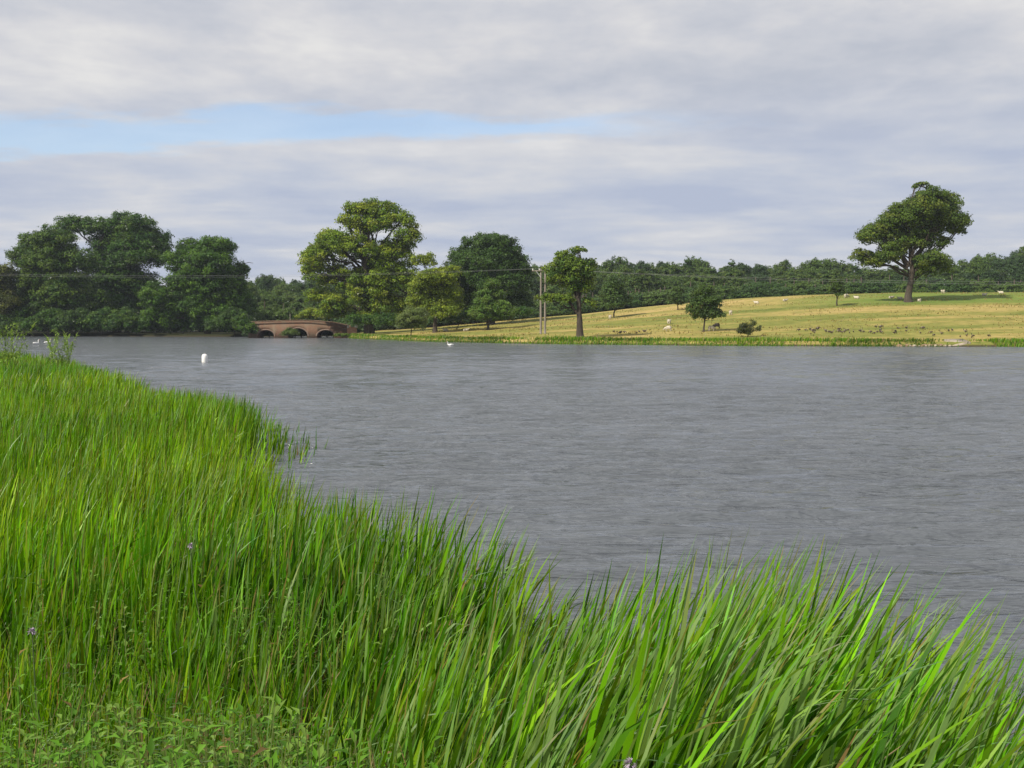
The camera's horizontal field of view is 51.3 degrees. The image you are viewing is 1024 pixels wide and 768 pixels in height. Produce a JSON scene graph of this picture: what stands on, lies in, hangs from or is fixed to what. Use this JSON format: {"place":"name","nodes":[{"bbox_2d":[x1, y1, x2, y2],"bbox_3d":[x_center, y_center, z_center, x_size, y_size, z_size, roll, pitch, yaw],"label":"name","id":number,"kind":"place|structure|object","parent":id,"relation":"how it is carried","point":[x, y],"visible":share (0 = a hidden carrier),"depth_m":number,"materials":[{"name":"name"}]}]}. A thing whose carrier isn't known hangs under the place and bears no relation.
{"place":"outdoors","nodes":[
{"label":"outdoors","id":0,"kind":"place"},
{"bbox_2d":[0,336,1023,760],"bbox_3d":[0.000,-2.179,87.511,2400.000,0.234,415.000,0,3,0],"label":"water","id":1,"kind":"structure","parent":0,"point":[598,460],"depth_m":21.93,"materials":[{"name":"grey liquid"}]},
{"bbox_2d":[0,292,1023,653],"bbox_3d":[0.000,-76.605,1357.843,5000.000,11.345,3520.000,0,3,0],"label":"ground","id":2,"kind":"structure","parent":0,"point":[782,316],"depth_m":185.01,"materials":[{"name":"yellow plant"}]},
{"bbox_2d":[0,312,19,332],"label":"waterside bush","id":3,"kind":"object","parent":2,"relation":"on","point":[4,323],"visible":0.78,"depth_m":256.87,"materials":[{"name":"green plant"}]},
{"bbox_2d":[0,262,23,332],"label":"willow tree","id":4,"kind":"object","parent":2,"relation":"on","point":[9,300],"visible":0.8,"depth_m":258.85,"materials":[{"name":"green plant"}]},
{"bbox_2d":[0,320,35,368],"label":"willow sapling","id":5,"kind":"object","parent":2,"relation":"on","point":[6,351],"visible":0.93,"depth_m":43.95,"materials":[{"name":"green plant"}]},
{"bbox_2d":[0,305,47,333],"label":"waterside bush","id":6,"kind":"object","parent":2,"relation":"on","point":[17,312],"visible":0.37,"depth_m":258.97,"materials":[{"name":"green plant"}]},
{"bbox_2d":[28,628,43,750],"bbox_3d":[-2.268,1.595,5.096,0.080,0.879,0.050,0,3,0],"label":"thistle","id":7,"kind":"object","parent":2,"relation":"on","point":[33,632],"visible":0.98,"depth_m":5.08,"materials":[{"name":"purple plant"}]},
{"bbox_2d":[15,307,76,335],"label":"waterside bush","id":8,"kind":"object","parent":2,"relation":"on","point":[44,319],"visible":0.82,"depth_m":255.68,"materials":[{"name":"green plant"}]},
{"bbox_2d":[43,329,78,366],"bbox_3d":[-17.766,-1.011,42.105,1.372,2.402,1.204,-1,3,-25],"label":"willow sapling","id":9,"kind":"object","parent":2,"relation":"on","point":[67,350],"visible":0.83,"depth_m":42.01,"materials":[{"name":"green plant"}]},
{"bbox_2d":[4,222,117,332],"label":"oak tree","id":10,"kind":"object","parent":2,"relation":"on","point":[42,257],"visible":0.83,"depth_m":261.92,"materials":[{"name":"green plant"}]},
{"bbox_2d":[49,307,103,334],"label":"waterside bush","id":11,"kind":"object","parent":2,"relation":"on","point":[71,317],"visible":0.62,"depth_m":255.63,"materials":[{"name":"green plant"}]},
{"bbox_2d":[72,306,126,333],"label":"waterside bush","id":12,"kind":"object","parent":2,"relation":"on","point":[94,319],"visible":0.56,"depth_m":255.45,"materials":[{"name":"green plant"}]},
{"bbox_2d":[51,209,174,332],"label":"oak tree","id":13,"kind":"object","parent":2,"relation":"on","point":[127,243],"visible":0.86,"depth_m":277.94,"materials":[{"name":"green plant"}]},
{"bbox_2d":[94,306,155,333],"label":"waterside bush","id":14,"kind":"object","parent":2,"relation":"on","point":[125,317],"visible":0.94,"depth_m":255.06,"materials":[{"name":"green plant"}]},
{"bbox_2d":[124,306,181,333],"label":"waterside bush","id":15,"kind":"object","parent":2,"relation":"on","point":[155,326],"visible":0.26,"depth_m":257.02,"materials":[{"name":"green plant"}]},
{"bbox_2d":[158,307,199,333],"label":"waterside bush","id":16,"kind":"object","parent":2,"relation":"on","point":[176,323],"visible":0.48,"depth_m":256.57,"materials":[{"name":"green plant"}]},
{"bbox_2d":[134,235,260,333],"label":"alder tree","id":17,"kind":"object","parent":2,"relation":"on","point":[195,264],"visible":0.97,"depth_m":253.64,"materials":[{"name":"green plant"}]},
{"bbox_2d":[181,310,239,332],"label":"waterside bush","id":18,"kind":"object","parent":2,"relation":"on","point":[198,324],"visible":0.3,"depth_m":255.93,"materials":[{"name":"green plant"}]},
{"bbox_2d":[0,648,426,767],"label":"nettles","id":19,"kind":"object","parent":2,"relation":"on","point":[147,752],"visible":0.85,"depth_m":3.92,"materials":[{"name":"green plant"}]},
{"bbox_2d":[203,306,259,336],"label":"waterside bush","id":20,"kind":"object","parent":2,"relation":"on","point":[221,321],"visible":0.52,"depth_m":247.27,"materials":[{"name":"green plant"}]},
{"bbox_2d":[229,313,259,337],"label":"waterside bush","id":21,"kind":"object","parent":2,"relation":"on","point":[244,324],"visible":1,"depth_m":226.76,"materials":[{"name":"green plant"}]},
{"bbox_2d":[246,281,263,307],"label":"woodland tree","id":22,"kind":"object","parent":2,"relation":"on","point":[252,287],"visible":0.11,"depth_m":294.43,"materials":[{"name":"green plant"}]},
{"bbox_2d":[253,301,276,320],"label":"woodland tree","id":23,"kind":"object","parent":2,"relation":"on","point":[267,309],"visible":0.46,"depth_m":271.25,"materials":[{"name":"green plant"}]},
{"bbox_2d":[257,274,273,292],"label":"woodland tree","id":24,"kind":"object","parent":2,"relation":"on","point":[264,283],"visible":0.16,"depth_m":350.05,"materials":[{"name":"green plant"}]},
{"bbox_2d":[257,292,293,310],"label":"woodland tree","id":25,"kind":"object","parent":2,"relation":"on","point":[275,300],"visible":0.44,"depth_m":304.30,"materials":[{"name":"green plant"}]},
{"bbox_2d":[271,307,287,319],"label":"woodland tree","id":26,"kind":"object","parent":2,"relation":"on","point":[278,315],"visible":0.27,"depth_m":271.32,"materials":[{"name":"green plant"}]},
{"bbox_2d":[269,285,290,295],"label":"woodland tree","id":27,"kind":"object","parent":2,"relation":"on","point":[278,290],"visible":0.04,"depth_m":320.52,"materials":[{"name":"green plant"}]},
{"bbox_2d":[274,303,296,319],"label":"woodland tree","id":28,"kind":"object","parent":2,"relation":"on","point":[289,311],"visible":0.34,"depth_m":272.52,"materials":[{"name":"green plant"}]},
{"bbox_2d":[274,281,301,293],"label":"woodland tree","id":29,"kind":"object","parent":2,"relation":"on","point":[295,289],"visible":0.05,"depth_m":348.09,"materials":[{"name":"green plant"}]},
{"bbox_2d":[279,327,299,336],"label":"waterside bush","id":30,"kind":"object","parent":2,"relation":"on","point":[290,331],"visible":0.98,"depth_m":225.58,"materials":[{"name":"green plant"}]},
{"bbox_2d":[289,291,306,311],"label":"woodland tree","id":31,"kind":"object","parent":2,"relation":"on","point":[298,302],"visible":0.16,"depth_m":310.64,"materials":[{"name":"green plant"}]},
{"bbox_2d":[249,320,357,337],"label":"brick bridge","id":32,"kind":"structure","parent":2,"relation":"on","point":[314,328],"depth_m":228.67,"materials":[{"name":"brown brick"}]},
{"bbox_2d":[300,297,322,310],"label":"woodland tree","id":33,"kind":"object","parent":2,"relation":"on","point":[311,305],"visible":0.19,"depth_m":304.34,"materials":[{"name":"green plant"}]},
{"bbox_2d":[293,307,334,319],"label":"waterside bush","id":34,"kind":"object","parent":2,"relation":"on","point":[308,313],"visible":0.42,"depth_m":233.84,"materials":[{"name":"green plant"}]},
{"bbox_2d":[295,196,426,333],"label":"plane tree","id":35,"kind":"object","parent":2,"relation":"on","point":[375,295],"visible":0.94,"depth_m":222.72,"materials":[{"name":"green plant"}]},
{"bbox_2d":[345,312,397,332],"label":"waterside bush","id":36,"kind":"object","parent":2,"relation":"on","point":[377,319],"visible":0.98,"depth_m":212.31,"materials":[{"name":"green plant"}]},
{"bbox_2d":[395,305,429,335],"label":"willow bush","id":37,"kind":"object","parent":2,"relation":"on","point":[412,318],"visible":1,"depth_m":183.79,"materials":[{"name":"green plant"}]},
{"bbox_2d":[404,251,466,332],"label":"maple tree","id":38,"kind":"object","parent":2,"relation":"on","point":[433,295],"visible":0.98,"depth_m":203.32,"materials":[{"name":"green plant"}]},
{"bbox_2d":[0,566,917,767],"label":"weeds","id":39,"kind":"object","parent":2,"relation":"on","point":[223,718],"visible":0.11,"depth_m":6.28,"materials":[{"name":"green plant"}]},
{"bbox_2d":[424,305,533,329],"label":"hedge","id":40,"kind":"object","parent":2,"relation":"on","point":[522,310],"visible":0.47,"depth_m":213.16,"materials":[{"name":"green plant"}]},
{"bbox_2d":[441,231,536,324],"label":"oak tree","id":41,"kind":"object","parent":2,"relation":"on","point":[490,254],"visible":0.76,"depth_m":233.62,"materials":[{"name":"green plant"}]},
{"bbox_2d":[465,277,516,329],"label":"lime tree","id":42,"kind":"object","parent":2,"relation":"on","point":[488,305],"visible":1,"depth_m":203.95,"materials":[{"name":"green plant"}]},
{"bbox_2d":[0,348,1023,767],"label":"reeds","id":43,"kind":"object","parent":2,"relation":"on","point":[732,688],"visible":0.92,"depth_m":6.05,"materials":[{"name":"green plant"}]},
{"bbox_2d":[529,277,543,299],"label":"woodland tree","id":44,"kind":"object","parent":2,"relation":"on","point":[535,281],"visible":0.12,"depth_m":325.99,"materials":[{"name":"green plant"}]},
{"bbox_2d":[532,269,541,333],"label":"utility pole","id":45,"kind":"object","parent":2,"relation":"on","point":[540,270],"visible":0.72,"depth_m":171.40,"materials":[{"name":"brown wood"}]},
{"bbox_2d":[534,246,599,337],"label":"oak tree","id":46,"kind":"object","parent":2,"relation":"on","point":[570,271],"visible":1,"depth_m":153.70,"materials":[{"name":"green plant"}]},
{"bbox_2d":[597,259,616,272],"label":"woodland tree","id":47,"kind":"object","parent":2,"relation":"on","point":[608,264],"visible":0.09,"depth_m":348.13,"materials":[{"name":"green plant"}]},
{"bbox_2d":[600,271,629,287],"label":"woodland tree","id":48,"kind":"object","parent":2,"relation":"on","point":[624,276],"visible":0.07,"depth_m":319.22,"materials":[{"name":"green plant"}]},
{"bbox_2d":[598,274,632,317],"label":"young tree","id":49,"kind":"object","parent":2,"relation":"on","point":[614,291],"visible":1,"depth_m":217.38,"materials":[{"name":"green plant"}]},
{"bbox_2d":[613,264,633,282],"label":"woodland tree","id":50,"kind":"object","parent":2,"relation":"on","point":[626,270],"visible":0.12,"depth_m":323.00,"materials":[{"name":"green plant"}]},
{"bbox_2d":[625,291,646,308],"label":"woodland tree","id":51,"kind":"object","parent":2,"relation":"on","point":[636,299],"visible":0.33,"depth_m":284.38,"materials":[{"name":"green plant"}]},
{"bbox_2d":[624,268,654,292],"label":"woodland tree","id":52,"kind":"object","parent":2,"relation":"on","point":[637,279],"visible":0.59,"depth_m":309.40,"materials":[{"name":"green plant"}]},
{"bbox_2d":[635,260,651,270],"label":"woodland tree","id":53,"kind":"object","parent":2,"relation":"on","point":[642,265],"visible":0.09,"depth_m":342.04,"materials":[{"name":"green plant"}]},
{"bbox_2d":[644,270,661,291],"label":"woodland tree","id":54,"kind":"object","parent":2,"relation":"on","point":[654,281],"visible":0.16,"depth_m":321.86,"materials":[{"name":"green plant"}]},
{"bbox_2d":[640,287,672,304],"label":"woodland tree","id":55,"kind":"object","parent":2,"relation":"on","point":[656,297],"visible":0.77,"depth_m":283.20,"materials":[{"name":"green plant"}]},
{"bbox_2d":[655,277,683,290],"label":"woodland tree","id":56,"kind":"object","parent":2,"relation":"on","point":[669,283],"visible":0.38,"depth_m":322.24,"materials":[{"name":"green plant"}]},
{"bbox_2d":[660,261,681,277],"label":"woodland tree","id":57,"kind":"object","parent":2,"relation":"on","point":[664,269],"visible":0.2,"depth_m":360.67,"materials":[{"name":"green plant"}]},
{"bbox_2d":[666,286,686,309],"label":"young tree","id":58,"kind":"object","parent":2,"relation":"on","point":[676,297],"visible":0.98,"depth_m":222.82,"materials":[{"name":"green plant"}]},
{"bbox_2d":[668,263,695,276],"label":"woodland tree","id":59,"kind":"object","parent":2,"relation":"on","point":[682,269],"visible":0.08,"depth_m":361.39,"materials":[{"name":"green plant"}]},
{"bbox_2d":[347,332,1023,346],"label":"shore reeds","id":60,"kind":"object","parent":2,"relation":"on","point":[738,340],"visible":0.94,"depth_m":142.26,"materials":[{"name":"green plant"}]},
{"bbox_2d":[684,271,712,287],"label":"woodland tree","id":61,"kind":"object","parent":2,"relation":"on","point":[696,279],"visible":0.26,"depth_m":323.92,"materials":[{"name":"green plant"}]},
{"bbox_2d":[687,255,711,272],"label":"woodland tree","id":62,"kind":"object","parent":2,"relation":"on","point":[696,263],"visible":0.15,"depth_m":367.03,"materials":[{"name":"green plant"}]},
{"bbox_2d":[685,282,726,331],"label":"young tree","id":63,"kind":"object","parent":2,"relation":"on","point":[704,302],"visible":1,"depth_m":160.15,"materials":[{"name":"green plant"}]},
{"bbox_2d":[693,273,734,285],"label":"woodland tree","id":64,"kind":"object","parent":2,"relation":"on","point":[718,281],"visible":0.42,"depth_m":320.98,"materials":[{"name":"green plant"}]},
{"bbox_2d":[418,291,1023,339],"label":"pasture grass","id":65,"kind":"structure","parent":2,"relation":"on","point":[725,304],"depth_m":190.23,"materials":[{"name":"yellow plant"}]},
{"bbox_2d":[713,283,737,299],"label":"woodland tree","id":66,"kind":"object","parent":2,"relation":"on","point":[731,288],"visible":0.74,"depth_m":285.26,"materials":[{"name":"green plant"}]},
{"bbox_2d":[722,267,749,285],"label":"woodland tree","id":67,"kind":"object","parent":2,"relation":"on","point":[736,272],"visible":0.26,"depth_m":331.46,"materials":[{"name":"green plant"}]},
{"bbox_2d":[730,277,751,286],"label":"woodland tree","id":68,"kind":"object","parent":2,"relation":"on","point":[737,281],"visible":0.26,"depth_m":326.33,"materials":[{"name":"green plant"}]},
{"bbox_2d":[734,262,752,277],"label":"woodland tree","id":69,"kind":"object","parent":2,"relation":"on","point":[742,266],"visible":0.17,"depth_m":348.83,"materials":[{"name":"green plant"}]},
{"bbox_2d":[735,319,761,335],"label":"thorn bush","id":70,"kind":"object","parent":2,"relation":"on","point":[745,328],"visible":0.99,"depth_m":146.83,"materials":[{"name":"green plant"}]},
{"bbox_2d":[738,278,771,297],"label":"woodland tree","id":71,"kind":"object","parent":2,"relation":"on","point":[753,287],"visible":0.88,"depth_m":283.35,"materials":[{"name":"green plant"}]},
{"bbox_2d":[748,263,770,280],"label":"woodland tree","id":72,"kind":"object","parent":2,"relation":"on","point":[761,269],"visible":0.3,"depth_m":343.05,"materials":[{"name":"green plant"}]},
{"bbox_2d":[746,288,774,297],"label":"woodland tree","id":73,"kind":"object","parent":2,"relation":"on","point":[770,293],"visible":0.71,"depth_m":283.26,"materials":[{"name":"green plant"}]},
{"bbox_2d":[749,274,771,283],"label":"woodland tree","id":74,"kind":"object","parent":2,"relation":"on","point":[759,278],"visible":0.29,"depth_m":318.26,"materials":[{"name":"green plant"}]},
{"bbox_2d":[772,259,791,273],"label":"woodland tree","id":75,"kind":"object","parent":2,"relation":"on","point":[784,266],"visible":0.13,"depth_m":358.14,"materials":[{"name":"green plant"}]},
{"bbox_2d":[770,283,799,296],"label":"woodland tree","id":76,"kind":"object","parent":2,"relation":"on","point":[785,291],"visible":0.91,"depth_m":284.87,"materials":[{"name":"green plant"}]},
{"bbox_2d":[780,280,809,295],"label":"woodland tree","id":77,"kind":"object","parent":2,"relation":"on","point":[798,286],"visible":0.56,"depth_m":286.43,"materials":[{"name":"green plant"}]},
{"bbox_2d":[781,272,810,284],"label":"woodland tree","id":78,"kind":"object","parent":2,"relation":"on","point":[800,276],"visible":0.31,"depth_m":317.00,"materials":[{"name":"green plant"}]},
{"bbox_2d":[799,284,827,294],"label":"woodland tree","id":79,"kind":"object","parent":2,"relation":"on","point":[811,290],"visible":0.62,"depth_m":284.48,"materials":[{"name":"green plant"}]},
{"bbox_2d":[805,267,830,278],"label":"woodland tree","id":80,"kind":"object","parent":2,"relation":"on","point":[812,272],"visible":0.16,"depth_m":323.61,"materials":[{"name":"green plant"}]},
{"bbox_2d":[803,257,835,273],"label":"woodland tree","id":81,"kind":"object","parent":2,"relation":"on","point":[818,264],"visible":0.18,"depth_m":341.59,"materials":[{"name":"green plant"}]},
{"bbox_2d":[810,270,837,284],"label":"woodland tree","id":82,"kind":"object","parent":2,"relation":"on","point":[823,275],"visible":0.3,"depth_m":318.39,"materials":[{"name":"green plant"}]},
{"bbox_2d":[828,276,846,305],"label":"young tree","id":83,"kind":"object","parent":2,"relation":"on","point":[836,288],"visible":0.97,"depth_m":203.98,"materials":[{"name":"green plant"}]},
{"bbox_2d":[825,258,855,275],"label":"woodland tree","id":84,"kind":"object","parent":2,"relation":"on","point":[844,267],"visible":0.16,"depth_m":345.06,"materials":[{"name":"green plant"}]},
{"bbox_2d":[837,273,860,281],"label":"woodland tree","id":85,"kind":"object","parent":2,"relation":"on","point":[850,278],"visible":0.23,"depth_m":312.72,"materials":[{"name":"green plant"}]},
{"bbox_2d":[845,277,886,293],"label":"woodland tree","id":86,"kind":"object","parent":2,"relation":"on","point":[868,285],"visible":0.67,"depth_m":283.74,"materials":[{"name":"green plant"}]},
{"bbox_2d":[863,269,886,280],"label":"woodland tree","id":87,"kind":"object","parent":2,"relation":"on","point":[874,275],"visible":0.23,"depth_m":349.12,"materials":[{"name":"green plant"}]},
{"bbox_2d":[882,264,901,280],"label":"woodland tree","id":88,"kind":"object","parent":2,"relation":"on","point":[891,272],"visible":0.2,"depth_m":345.76,"materials":[{"name":"green plant"}]},
{"bbox_2d":[881,275,904,291],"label":"woodland tree","id":89,"kind":"object","parent":2,"relation":"on","point":[890,284],"visible":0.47,"depth_m":290.33,"materials":[{"name":"green plant"}]},
{"bbox_2d":[847,181,973,301],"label":"oak tree","id":90,"kind":"object","parent":2,"relation":"on","point":[921,220],"visible":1,"depth_m":206.35,"materials":[{"name":"green plant"}]},
{"bbox_2d":[893,281,930,292],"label":"woodland tree","id":91,"kind":"object","parent":2,"relation":"on","point":[919,286],"visible":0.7,"depth_m":286.94,"materials":[{"name":"green plant"}]},
{"bbox_2d":[896,339,970,346],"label":"stone landing","id":92,"kind":"object","parent":2,"relation":"on","point":[964,341],"visible":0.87,"depth_m":133.54,"materials":[{"name":"stone"}]},
{"bbox_2d":[931,267,963,280],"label":"woodland tree","id":93,"kind":"object","parent":2,"relation":"on","point":[947,276],"visible":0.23,"depth_m":344.19,"materials":[{"name":"green plant"}]},
{"bbox_2d":[930,275,974,292],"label":"woodland tree","id":94,"kind":"object","parent":2,"relation":"on","point":[954,285],"visible":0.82,"depth_m":284.28,"materials":[{"name":"green plant"}]},
{"bbox_2d":[964,253,993,271],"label":"woodland tree","id":95,"kind":"object","parent":2,"relation":"on","point":[978,258],"visible":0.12,"depth_m":351.65,"materials":[{"name":"green plant"}]},
{"bbox_2d":[966,260,994,279],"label":"woodland tree","id":96,"kind":"object","parent":2,"relation":"on","point":[977,268],"visible":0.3,"depth_m":316.35,"materials":[{"name":"green plant"}]},
{"bbox_2d":[966,282,996,291],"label":"woodland tree","id":97,"kind":"object","parent":2,"relation":"on","point":[976,288],"visible":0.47,"depth_m":287.17,"materials":[{"name":"green plant"}]},
{"bbox_2d":[969,276,995,289],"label":"woodland tree","id":98,"kind":"object","parent":2,"relation":"on","point":[972,282],"visible":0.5,"depth_m":288.97,"materials":[{"name":"green plant"}]},
{"bbox_2d":[977,269,1007,285],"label":"woodland tree","id":99,"kind":"object","parent":2,"relation":"on","point":[997,276],"visible":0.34,"depth_m":309.76,"materials":[{"name":"green plant"}]},
{"bbox_2d":[989,258,1006,270],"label":"woodland tree","id":100,"kind":"object","parent":2,"relation":"on","point":[996,263],"visible":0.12,"depth_m":344.52,"materials":[{"name":"green plant"}]},
{"bbox_2d":[993,279,1023,291],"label":"woodland tree","id":101,"kind":"object","parent":2,"relation":"on","point":[1013,287],"visible":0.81,"depth_m":284.67,"materials":[{"name":"green plant"}]},
{"bbox_2d":[1002,256,1015,281],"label":"woodland tree","id":102,"kind":"object","parent":2,"relation":"on","point":[1010,261],"visible":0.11,"depth_m":327.20,"materials":[{"name":"green plant"}]},
{"bbox_2d":[1007,255,1023,282],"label":"woodland tree","id":103,"kind":"object","parent":2,"relation":"on","point":[1017,269],"visible":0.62,"depth_m":310.35,"materials":[{"name":"green plant"}]},
{"bbox_2d":[0,0,1023,286],"label":"sky","id":104,"kind":"structure","parent":0,"point":[749,132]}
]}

